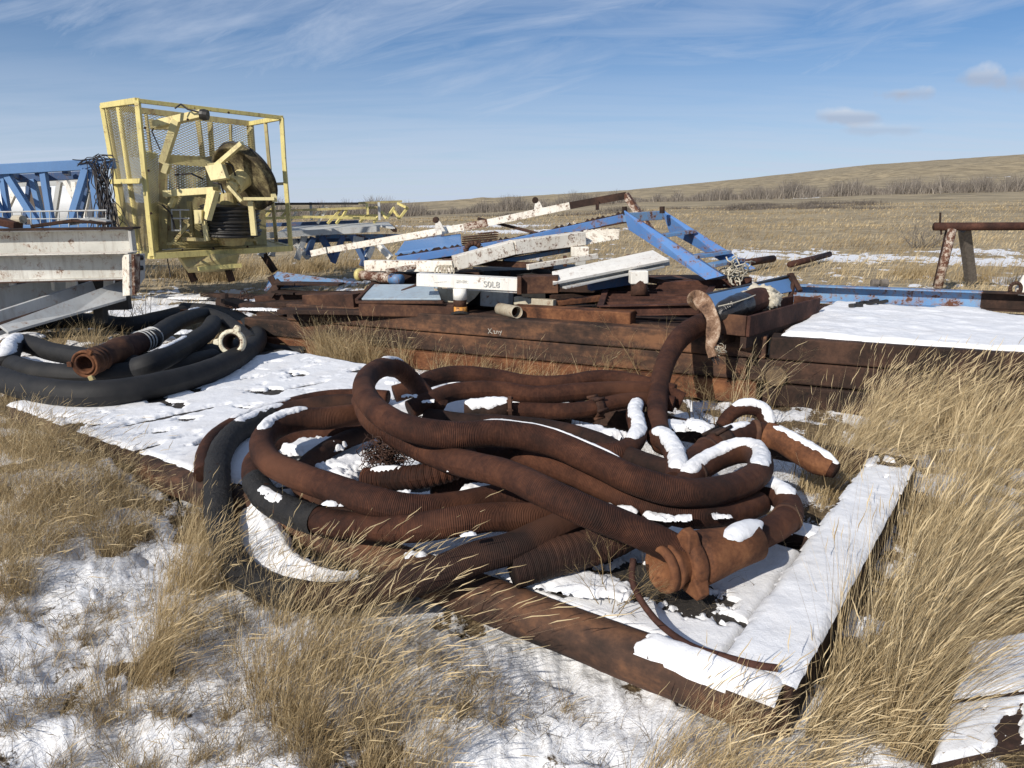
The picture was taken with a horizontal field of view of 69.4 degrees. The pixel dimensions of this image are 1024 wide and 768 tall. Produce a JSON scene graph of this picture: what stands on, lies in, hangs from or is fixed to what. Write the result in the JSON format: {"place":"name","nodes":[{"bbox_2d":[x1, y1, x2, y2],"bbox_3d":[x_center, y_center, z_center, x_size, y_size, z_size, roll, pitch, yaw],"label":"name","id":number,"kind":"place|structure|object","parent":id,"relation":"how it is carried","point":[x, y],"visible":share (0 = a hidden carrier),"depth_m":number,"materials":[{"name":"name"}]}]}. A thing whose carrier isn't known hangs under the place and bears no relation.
{"place":"outdoors","nodes":[
{"label":"outdoors","id":0,"kind":"place"},
{"bbox_2d":[0,154,1023,767],"bbox_3d":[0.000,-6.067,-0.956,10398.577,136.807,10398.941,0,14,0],"label":"ground","id":1,"kind":"structure","parent":0,"point":[606,692],"depth_m":3.07,"materials":[{"name":"plant"}]},
{"bbox_2d":[0,282,78,309],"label":"white beam","id":2,"kind":"structure","parent":1,"relation":"on","point":[12,295],"depth_m":8.97,"materials":[{"name":"metal"}]},
{"bbox_2d":[0,281,95,334],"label":"white beam","id":3,"kind":"structure","parent":1,"relation":"on","point":[39,303],"depth_m":8.66,"materials":[{"name":"metal"}]},
{"bbox_2d":[8,179,90,220],"bbox_3d":[-9.569,-3.474,14.078,3.357,0.855,0.320,0,14,0],"label":"lattice mast","id":4,"kind":"object","parent":1,"relation":"on","point":[70,185],"visible":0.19,"depth_m":13.94,"materials":[{"name":"grey paint"}]},
{"bbox_2d":[0,210,106,226],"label":"handrail","id":5,"kind":"object","parent":1,"relation":"on","point":[40,218],"visible":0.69,"depth_m":10.32,"materials":[{"name":"grey paint"}]},
{"bbox_2d":[0,186,110,220],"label":"storage tank","id":6,"kind":"object","parent":1,"relation":"on","point":[65,201],"visible":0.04,"depth_m":16.42,"materials":[{"name":"white paint"}]},
{"bbox_2d":[0,158,116,227],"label":"lattice mast","id":7,"kind":"object","parent":1,"relation":"on","point":[12,175],"visible":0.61,"depth_m":11.55,"materials":[{"name":"blue paint"}]},
{"bbox_2d":[85,158,129,226],"bbox_3d":[-6.146,-2.812,11.204,0.721,1.191,0.463,8,16,30],"label":"wire bundle","id":8,"kind":"object","parent":7,"relation":"hanging from","point":[105,190],"visible":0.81,"depth_m":11.21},
{"bbox_2d":[0,280,131,310],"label":"dark girder","id":9,"kind":"object","parent":1,"relation":"on","point":[126,304],"visible":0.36,"depth_m":9.58,"materials":[{"name":"black metal"}]},
{"bbox_2d":[93,306,107,323],"bbox_3d":[-4.977,-0.913,8.943,0.163,0.357,0.120,0,14,0],"label":"post","id":10,"kind":"object","parent":1,"relation":"on","point":[100,314],"visible":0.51,"depth_m":8.91,"materials":[{"name":"black metal"}]},
{"bbox_2d":[0,280,125,333],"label":"white beam","id":11,"kind":"structure","parent":10,"relation":"on","point":[111,294],"depth_m":8.35,"materials":[{"name":"metal"}]},
{"bbox_2d":[0,251,144,295],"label":"white beam","id":12,"kind":"structure","parent":11,"relation":"on","point":[33,267],"depth_m":8.61,"materials":[{"name":"metal"}]},
{"bbox_2d":[0,226,140,253],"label":"white beam","id":13,"kind":"structure","parent":12,"relation":"on","point":[61,239],"depth_m":8.80,"materials":[{"name":"paint"}]},
{"bbox_2d":[16,306,187,332],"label":"black hose","id":14,"kind":"object","parent":1,"relation":"on","point":[138,322],"visible":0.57,"depth_m":9.83,"materials":[{"name":"rubber"}]},
{"bbox_2d":[1,349,219,380],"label":"black hose","id":15,"kind":"object","parent":1,"relation":"on","point":[60,371],"visible":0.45,"depth_m":5.99,"materials":[{"name":"rubber"}]},
{"bbox_2d":[0,307,199,363],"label":"snow","id":16,"kind":"structure","parent":15,"relation":"on","point":[8,344],"depth_m":6.72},
{"bbox_2d":[66,327,163,380],"bbox_3d":[-3.293,-0.274,6.235,0.245,0.261,1.064,1,14,4],"label":"long coupling","id":17,"kind":"object","parent":15,"relation":"on","point":[90,363],"visible":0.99,"depth_m":5.96,"materials":[{"name":"brown metal"}]},
{"bbox_2d":[129,315,221,375],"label":"black hose","id":18,"kind":"object","parent":15,"relation":"on","point":[195,340],"visible":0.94,"depth_m":6.11,"materials":[{"name":"rubber"}]},
{"bbox_2d":[0,302,266,406],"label":"black hose","id":19,"kind":"object","parent":1,"relation":"on","point":[147,387],"visible":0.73,"depth_m":5.50,"materials":[{"name":"rubber"}]},
{"bbox_2d":[0,334,138,365],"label":"black hose","id":20,"kind":"object","parent":19,"relation":"on","point":[45,349],"visible":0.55,"depth_m":6.57,"materials":[{"name":"rubber"}]},
{"bbox_2d":[148,307,254,348],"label":"black hose","id":21,"kind":"object","parent":19,"relation":"on","point":[170,326],"visible":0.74,"depth_m":7.78,"materials":[{"name":"rubber"}]},
{"bbox_2d":[213,325,246,351],"bbox_3d":[-2.535,-0.400,6.738,0.280,0.309,0.312,0,14,0],"label":"hammer union","id":22,"kind":"object","parent":19,"relation":"attached to","point":[224,341],"visible":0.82,"depth_m":6.61,"materials":[{"name":"beige paint"}]},
{"bbox_2d":[108,295,276,316],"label":"snow","id":23,"kind":"structure","parent":1,"relation":"on","point":[126,313],"depth_m":11.40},
{"bbox_2d":[99,98,293,282],"bbox_3d":[-5.618,-3.490,13.574,3.464,3.148,3.260,0,14,0],"label":"winch unit","id":24,"kind":"object","parent":1,"relation":"on","point":[202,224],"visible":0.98,"depth_m":12.85,"materials":[{"name":"yellow paint"}]},
{"bbox_2d":[257,200,443,272],"bbox_3d":[-3.692,-3.277,16.277,4.308,1.497,2.074,0,14,0],"label":"folding mast","id":25,"kind":"object","parent":1,"relation":"on","point":[325,233],"visible":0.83,"depth_m":15.96,"materials":[{"name":"yellow metal"}]},
{"bbox_2d":[7,349,917,739],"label":"steel platform","id":26,"kind":"structure","parent":1,"relation":"on","point":[597,643],"depth_m":2.83,"materials":[{"name":"brown metal"}]},
{"bbox_2d":[193,389,390,481],"bbox_3d":[-1.517,0.257,4.770,0.599,0.147,1.701,7,16,26],"label":"hose","id":27,"kind":"object","parent":26,"relation":"on","point":[204,446],"visible":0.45,"depth_m":4.50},
{"bbox_2d":[238,504,357,581],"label":"snow","id":28,"kind":"structure","parent":26,"relation":"on","point":[265,524],"depth_m":3.35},
{"bbox_2d":[6,350,913,707],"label":"snow","id":29,"kind":"structure","parent":26,"relation":"on","point":[766,614],"depth_m":3.16,"materials":[{"name":"snow"}]},
{"bbox_2d":[291,428,375,510],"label":"hose","id":30,"kind":"object","parent":29,"relation":"on","point":[324,450],"visible":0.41,"depth_m":4.14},
{"bbox_2d":[203,394,584,613],"bbox_3d":[-0.893,0.551,3.842,1.370,0.446,2.726,-10,17,-34],"label":"hose","id":31,"kind":"object","parent":29,"relation":"on","point":[506,549],"visible":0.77,"depth_m":2.99,"materials":[{"name":"rubber"}]},
{"bbox_2d":[241,425,551,542],"bbox_3d":[-0.649,0.446,3.625,1.985,0.251,1.087,13,19,42],"label":"hose","id":32,"kind":"object","parent":29,"relation":"on","point":[308,517],"visible":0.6,"depth_m":3.02,"materials":[{"name":"rubber"}]},
{"bbox_2d":[464,396,512,414],"bbox_3d":[-0.151,0.160,4.897,0.330,0.160,0.157,0,14,0],"label":"flanged pipe","id":33,"kind":"object","parent":29,"relation":"on","point":[505,409],"visible":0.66,"depth_m":4.84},
{"bbox_2d":[429,478,577,493],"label":"hose","id":34,"kind":"object","parent":29,"relation":"on","point":[455,485],"visible":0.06,"depth_m":3.61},
{"bbox_2d":[249,404,529,516],"bbox_3d":[-0.609,0.406,3.584,1.675,0.294,0.984,13,19,42],"label":"hose","id":35,"kind":"object","parent":34,"relation":"on","point":[270,460],"visible":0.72,"depth_m":3.21,"materials":[{"name":"rubber"}]},
{"bbox_2d":[359,449,476,490],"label":"hose","id":36,"kind":"object","parent":34,"relation":"on","point":[415,477],"visible":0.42,"depth_m":3.51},
{"bbox_2d":[356,433,414,470],"bbox_3d":[-0.644,0.345,3.804,0.323,0.330,0.323,-4,14,-15],"label":"wire tangle","id":37,"kind":"object","parent":36,"relation":"on","point":[384,454],"visible":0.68,"depth_m":3.76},
{"bbox_2d":[351,397,685,562],"bbox_3d":[-0.234,0.368,3.423,0.451,0.347,2.264,-13,19,-42],"label":"hose","id":38,"kind":"object","parent":36,"relation":"on","point":[581,508],"visible":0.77,"depth_m":2.77,"materials":[{"name":"rubber"}]},
{"bbox_2d":[352,358,773,507],"bbox_3d":[-0.012,0.252,3.872,2.549,0.495,1.441,8,16,30],"label":"hose","id":39,"kind":"object","parent":29,"relation":"on","point":[703,487],"visible":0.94,"depth_m":3.25,"materials":[{"name":"rubber"}]},
{"bbox_2d":[230,356,838,601],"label":"snow","id":40,"kind":"structure","parent":39,"relation":"on","point":[346,465],"depth_m":3.83,"materials":[{"name":"snow"}]},
{"bbox_2d":[512,392,675,420],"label":"hose","id":41,"kind":"object","parent":29,"relation":"on","point":[595,407],"visible":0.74,"depth_m":4.91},
{"bbox_2d":[474,447,770,528],"bbox_3d":[0.389,0.466,3.406,1.558,0.314,0.540,4,15,16],"label":"hose","id":42,"kind":"object","parent":29,"relation":"on","point":[756,505],"visible":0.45,"depth_m":3.21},
{"bbox_2d":[561,531,685,616],"bbox_3d":[0.408,0.671,2.788,0.496,0.322,0.468,0,14,0],"label":"dry weed","id":43,"kind":"object","parent":29,"relation":"on","point":[659,587],"visible":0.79,"depth_m":2.75,"materials":[{"name":"plant"}]},
{"bbox_2d":[629,558,777,671],"bbox_3d":[0.605,0.786,2.492,0.100,0.178,0.623,-11,18,-38],"label":"bent rod","id":44,"kind":"object","parent":29,"relation":"on","point":[659,623],"visible":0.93,"depth_m":2.52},
{"bbox_2d":[759,486,803,547],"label":"hose","id":45,"kind":"object","parent":29,"relation":"on","point":[782,521],"visible":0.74,"depth_m":3.15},
{"bbox_2d":[422,408,666,472],"bbox_3d":[0.239,0.314,4.433,1.811,0.112,0.371,10,17,35],"label":"hose","id":46,"kind":"object","parent":26,"relation":"on","point":[636,456],"visible":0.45,"depth_m":4.43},
{"bbox_2d":[595,396,647,457],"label":"hose","id":47,"kind":"object","parent":46,"relation":"on","point":[619,447],"visible":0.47,"depth_m":4.10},
{"bbox_2d":[405,381,685,415],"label":"hose","id":48,"kind":"object","parent":26,"relation":"on","point":[560,393],"visible":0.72,"depth_m":5.01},
{"bbox_2d":[391,366,676,401],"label":"hose","id":49,"kind":"object","parent":48,"relation":"on","point":[440,376],"visible":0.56,"depth_m":5.34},
{"bbox_2d":[507,514,670,588],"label":"hose","id":50,"kind":"object","parent":26,"relation":"on","point":[546,560],"visible":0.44,"depth_m":2.87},
{"bbox_2d":[645,526,768,600],"bbox_3d":[0.759,0.644,2.858,0.492,0.255,0.265,-7,15,-25],"label":"hose coupling","id":51,"kind":"object","parent":26,"relation":"on","point":[710,556],"visible":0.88,"depth_m":2.75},
{"bbox_2d":[716,405,776,426],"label":"hose","id":52,"kind":"object","parent":26,"relation":"on","point":[730,414],"visible":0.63,"depth_m":4.60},
{"bbox_2d":[686,419,840,477],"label":"hose","id":53,"kind":"object","parent":26,"relation":"on","point":[800,454],"visible":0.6,"depth_m":4.12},
{"bbox_2d":[261,335,758,401],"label":"steel beam","id":54,"kind":"structure","parent":1,"relation":"on","point":[420,358],"depth_m":7.11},
{"bbox_2d":[244,315,749,378],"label":"steel beam","id":55,"kind":"structure","parent":54,"relation":"on","point":[561,352],"depth_m":7.19,"materials":[{"name":"metal"}]},
{"bbox_2d":[286,302,768,358],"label":"steel beam","id":56,"kind":"structure","parent":55,"relation":"on","point":[558,330],"depth_m":7.05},
{"bbox_2d":[256,299,302,307],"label":"scrap bar","id":57,"kind":"object","parent":56,"relation":"on","point":[276,303],"visible":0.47,"depth_m":8.44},
{"bbox_2d":[254,290,362,301],"bbox_3d":[-2.387,-1.041,8.756,1.335,0.147,0.250,3,14,13],"label":"scrap bar","id":58,"kind":"object","parent":57,"relation":"on","point":[263,298],"visible":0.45,"depth_m":8.73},
{"bbox_2d":[264,271,358,298],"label":"bent beam","id":59,"kind":"structure","parent":58,"relation":"on","point":[277,282],"depth_m":8.67,"materials":[{"name":"metal"}]},
{"bbox_2d":[302,291,361,307],"bbox_3d":[-1.943,-0.929,8.166,0.706,0.197,0.300,7,15,25],"label":"scrap bar","id":60,"kind":"object","parent":57,"relation":"on","point":[343,299],"visible":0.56,"depth_m":8.02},
{"bbox_2d":[277,307,358,314],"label":"scrap bar","id":61,"kind":"object","parent":56,"relation":"on","point":[314,310],"visible":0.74,"depth_m":7.86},
{"bbox_2d":[359,302,453,316],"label":"box beam","id":62,"kind":"structure","parent":61,"relation":"on","point":[397,310],"depth_m":7.58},
{"bbox_2d":[355,283,444,303],"bbox_3d":[-1.275,-0.909,7.674,1.236,0.156,0.479,13,19,43],"label":"angle iron","id":63,"kind":"object","parent":62,"relation":"on","point":[358,299],"visible":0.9,"depth_m":7.59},
{"bbox_2d":[362,284,440,299],"bbox_3d":[-1.133,-0.973,7.847,1.046,0.141,0.490,5,15,19],"label":"steel plate","id":64,"kind":"object","parent":63,"relation":"on","point":[384,292],"visible":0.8,"depth_m":7.79,"materials":[{"name":"blue paint"}]},
{"bbox_2d":[451,288,468,314],"bbox_3d":[-0.527,-0.772,7.460,0.240,0.381,0.203,0,14,0],"label":"banded support","id":65,"kind":"object","parent":56,"relation":"on","point":[460,300],"visible":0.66,"depth_m":7.41,"materials":[{"name":"white paint"}]},
{"bbox_2d":[416,272,521,293],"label":"white beam","id":66,"kind":"structure","parent":65,"relation":"on","point":[504,284],"depth_m":7.39,"materials":[{"name":"metal"}]},
{"bbox_2d":[512,304,635,323],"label":"box beam","id":67,"kind":"structure","parent":56,"relation":"on","point":[622,316],"depth_m":7.03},
{"bbox_2d":[597,284,715,315],"bbox_3d":[1.437,-0.851,7.479,1.184,0.197,1.276,4,14,15],"label":"grating frame","id":68,"kind":"object","parent":67,"relation":"on","point":[664,299],"visible":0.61,"depth_m":7.39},
{"bbox_2d":[587,276,630,290],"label":"scrap bar","id":69,"kind":"object","parent":68,"relation":"on","point":[616,282],"visible":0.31,"depth_m":7.86,"materials":[{"name":"blue paint"}]},
{"bbox_2d":[628,270,647,295],"bbox_3d":[1.302,-1.023,7.602,0.188,0.290,0.210,0,14,0],"label":"short post","id":70,"kind":"object","parent":68,"relation":"on","point":[638,280],"visible":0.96,"depth_m":7.54,"materials":[{"name":"white paint"}]},
{"bbox_2d":[552,250,669,288],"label":"white beam","id":71,"kind":"structure","parent":70,"relation":"on","point":[591,273],"depth_m":7.64,"materials":[{"name":"metal"}]},
{"bbox_2d":[622,206,754,279],"bbox_3d":[1.919,-1.582,8.161,0.658,0.735,1.360,-12,18,-40],"label":"steel ladder","id":72,"kind":"object","parent":71,"relation":"on","point":[662,242],"visible":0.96,"depth_m":8.13,"materials":[{"name":"blue paint"}]},
{"bbox_2d":[657,277,751,288],"bbox_3d":[2.081,-1.084,8.025,1.001,0.165,0.120,1,14,6],"label":"scrap bar","id":73,"kind":"object","parent":68,"relation":"on","point":[718,283],"visible":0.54,"depth_m":7.96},
{"bbox_2d":[719,253,755,285],"bbox_3d":[2.347,-1.204,7.807,0.308,0.356,0.429,11,18,38],"label":"rope bundle","id":74,"kind":"object","parent":73,"relation":"on","point":[731,269],"visible":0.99,"depth_m":7.80,"materials":[{"name":"white fabric"}]},
{"bbox_2d":[646,313,706,454],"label":"hose","id":75,"kind":"object","parent":56,"relation":"on","point":[683,335],"visible":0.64,"depth_m":5.44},
{"bbox_2d":[687,290,720,364],"bbox_3d":[1.566,-0.479,6.091,0.144,0.580,0.454,-3,14,-13],"label":"draped strap","id":76,"kind":"object","parent":75,"relation":"hanging from","point":[702,302],"visible":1,"depth_m":5.95,"materials":[{"name":"brown fabric"}]},
{"bbox_2d":[0,308,1023,767],"bbox_3d":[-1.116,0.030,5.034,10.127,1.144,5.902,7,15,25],"label":"grass","id":77,"kind":"structure","parent":1,"relation":"on","point":[948,588],"depth_m":2.70,"materials":[{"name":"plant"}]},
{"bbox_2d":[0,199,1023,374],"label":"grass","id":78,"kind":"structure","parent":1,"relation":"on","point":[921,273],"depth_m":21.24,"materials":[{"name":"plant"}]},
{"bbox_2d":[111,172,1023,216],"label":"brush","id":79,"kind":"object","parent":1,"relation":"on","point":[795,190],"visible":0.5,"depth_m":212.07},
{"bbox_2d":[453,198,902,217],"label":"brush","id":80,"kind":"object","parent":1,"relation":"on","point":[760,206],"visible":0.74,"depth_m":100.25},
{"bbox_2d":[762,381,1023,430],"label":"steel beam","id":81,"kind":"structure","parent":1,"relation":"on","point":[792,393],"depth_m":6.11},
{"bbox_2d":[749,355,1023,404],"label":"steel beam","id":82,"kind":"structure","parent":81,"relation":"on","point":[812,373],"depth_m":6.00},
{"bbox_2d":[769,333,1023,378],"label":"steel beam","id":83,"kind":"structure","parent":82,"relation":"on","point":[842,352],"depth_m":5.85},
{"bbox_2d":[783,304,1023,332],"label":"platform","id":84,"kind":"structure","parent":1,"relation":"on","point":[821,307],"depth_m":7.80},
{"bbox_2d":[716,296,820,347],"bbox_3d":[2.362,-0.589,6.709,0.290,0.295,1.820,11,18,38],"label":"rusty box","id":85,"kind":"object","parent":84,"relation":"on","point":[757,326],"visible":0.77,"depth_m":6.25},
{"bbox_2d":[715,287,769,320],"bbox_3d":[1.967,-0.679,6.304,0.220,0.236,0.990,12,18,40],"label":"wrapped sleeve","id":86,"kind":"object","parent":85,"relation":"in","point":[750,302],"visible":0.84,"depth_m":6.16,"materials":[{"name":"black plastic"}]},
{"bbox_2d":[706,273,802,305],"bbox_3d":[2.305,-0.874,7.047,1.936,0.251,0.266,-13,19,-43],"label":"blue trough","id":87,"kind":"object","parent":85,"relation":"on","point":[788,282],"visible":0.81,"depth_m":7.41,"materials":[{"name":"paint"}]},
{"bbox_2d":[781,301,1023,351],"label":"snow","id":88,"kind":"structure","parent":84,"relation":"on","point":[888,323],"depth_m":6.44,"materials":[{"name":"snow"}]},
{"bbox_2d":[793,284,1023,311],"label":"blue channel","id":89,"kind":"object","parent":84,"relation":"on","point":[1004,301],"visible":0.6,"depth_m":7.79,"materials":[{"name":"paint"}]},
{"bbox_2d":[891,210,958,248],"bbox_3d":[15.701,-5.910,27.709,2.626,1.631,2.971,13,19,43],"label":"bush","id":90,"kind":"object","parent":1,"relation":"on","point":[923,235],"visible":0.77,"depth_m":27.77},
{"bbox_2d":[931,653,1023,767],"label":"steel plate","id":91,"kind":"object","parent":1,"relation":"on","point":[1009,728],"visible":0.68,"depth_m":2.27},
{"bbox_2d":[931,633,1023,764],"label":"snow","id":92,"kind":"structure","parent":91,"relation":"on","point":[951,748],"depth_m":2.37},
{"bbox_2d":[932,212,1023,288],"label":"pipe stand","id":93,"kind":"object","parent":1,"relation":"on","point":[963,229],"visible":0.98,"depth_m":13.66,"materials":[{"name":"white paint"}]},
{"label":"timber cribbing","id":94,"kind":"object","parent":1,"relation":"on","visible":0},
{"bbox_2d":[467,309,679,325],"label":"steel beam","id":95,"kind":"structure","parent":94,"relation":"on","point":[663,323],"depth_m":7.08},
{"bbox_2d":[480,291,512,306],"bbox_3d":[-0.160,-0.937,7.881,0.312,0.201,0.300,2,14,9],"label":"steel box","id":96,"kind":"object","parent":95,"relation":"on","point":[491,299],"visible":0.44,"depth_m":7.74,"materials":[{"name":"grey paint"}]},
{"bbox_2d":[514,296,555,305],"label":"scrap bar","id":97,"kind":"object","parent":95,"relation":"on","point":[530,300],"visible":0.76,"depth_m":7.49,"materials":[{"name":"beige paint"}]},
{"bbox_2d":[521,274,559,293],"bbox_3d":[0.289,-1.018,7.500,0.380,0.184,0.250,2,14,7],"label":"rusty plate","id":98,"kind":"object","parent":97,"relation":"on","point":[536,283],"visible":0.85,"depth_m":7.38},
{"bbox_2d":[467,305,689,322],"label":"steel beam","id":99,"kind":"structure","parent":94,"relation":"on","point":[664,318],"depth_m":7.39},
{"bbox_2d":[441,293,546,305],"bbox_3d":[-0.194,-0.982,8.256,1.157,0.210,0.300,1,14,5],"label":"scrap bar","id":100,"kind":"object","parent":99,"relation":"on","point":[475,301],"visible":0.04,"depth_m":8.08,"materials":[{"name":"black metal"}]},
{"bbox_2d":[506,276,623,292],"bbox_3d":[0.426,-1.136,8.372,1.648,0.146,0.500,2,14,7],"label":"scrap bar","id":101,"kind":"object","parent":100,"relation":"on","point":[582,289],"visible":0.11,"depth_m":8.10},
{"bbox_2d":[371,269,510,283],"bbox_3d":[-0.818,-1.285,8.799,1.641,0.160,0.500,1,14,3],"label":"scrap bar","id":102,"kind":"object","parent":101,"relation":"on","point":[410,277],"visible":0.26,"depth_m":8.58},
{"bbox_2d":[354,268,404,283],"bbox_3d":[-1.537,-1.243,8.556,0.700,0.156,0.150,10,17,35],"label":"striped pipe","id":103,"kind":"object","parent":102,"relation":"on","point":[379,277],"visible":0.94,"depth_m":8.49,"materials":[{"name":"metal"}]},
{"bbox_2d":[443,258,553,268],"bbox_3d":[-0.165,-1.363,8.368,1.279,0.093,0.100,3,14,13],"label":"scrap bar","id":104,"kind":"object","parent":101,"relation":"on","point":[515,264],"visible":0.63,"depth_m":8.29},
{"bbox_2d":[526,253,597,269],"bbox_3d":[0.568,-1.362,8.213,0.902,0.149,0.050,-7,15,-26],"label":"scrap bar","id":105,"kind":"object","parent":104,"relation":"on","point":[537,265],"visible":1,"depth_m":8.18,"materials":[{"name":"white paint"}]},
{"bbox_2d":[472,264,575,275],"bbox_3d":[0.325,-1.362,8.934,1.512,0.104,0.600,-4,14,-15],"label":"dark plate","id":106,"kind":"object","parent":101,"relation":"on","point":[489,270],"visible":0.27,"depth_m":8.63,"materials":[{"name":"black metal"}]},
{"bbox_2d":[570,246,588,265],"bbox_3d":[0.774,-1.472,8.495,0.202,0.216,0.200,0,14,0],"label":"support post","id":107,"kind":"object","parent":101,"relation":"on","point":[578,251],"visible":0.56,"depth_m":8.39,"materials":[{"name":"white paint"}]},
{"bbox_2d":[364,231,585,271],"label":"white beam","id":108,"kind":"structure","parent":107,"relation":"on","point":[501,250],"depth_m":8.27,"materials":[{"name":"metal"}]},
{"bbox_2d":[583,227,619,244],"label":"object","id":109,"kind":"structure","parent":108,"relation":"on","point":[599,235],"depth_m":8.77,"materials":[{"name":"white paint"}]},
{"bbox_2d":[0,0,1023,202],"label":"sky","id":110,"kind":"structure","parent":0,"point":[417,100],"materials":[{"name":"blue"}]},
{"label":"scrap bar","id":111,"kind":"object","parent":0,"visible":0},
{"bbox_2d":[397,212,626,259],"bbox_3d":[0.022,-1.745,8.818,2.786,0.636,0.328,-1,14,-5],"label":"blue channel","id":112,"kind":"object","parent":111,"relation":"on","point":[587,224],"visible":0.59,"depth_m":8.84,"materials":[{"name":"paint"}]},
{"bbox_2d":[395,234,462,254],"bbox_3d":[-1.008,-1.746,9.233,0.822,0.234,0.634,0,14,0],"label":"steel plate","id":113,"kind":"object","parent":112,"relation":"on","point":[418,245],"visible":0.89,"depth_m":9.17,"materials":[{"name":"blue paint"}]},
{"bbox_2d":[310,192,653,256],"bbox_3d":[-0.599,-2.012,9.487,4.819,0.869,0.477,4,15,17],"label":"white angle","id":114,"kind":"object","parent":113,"relation":"on","point":[538,210],"visible":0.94,"depth_m":9.29,"materials":[{"name":"paint"}]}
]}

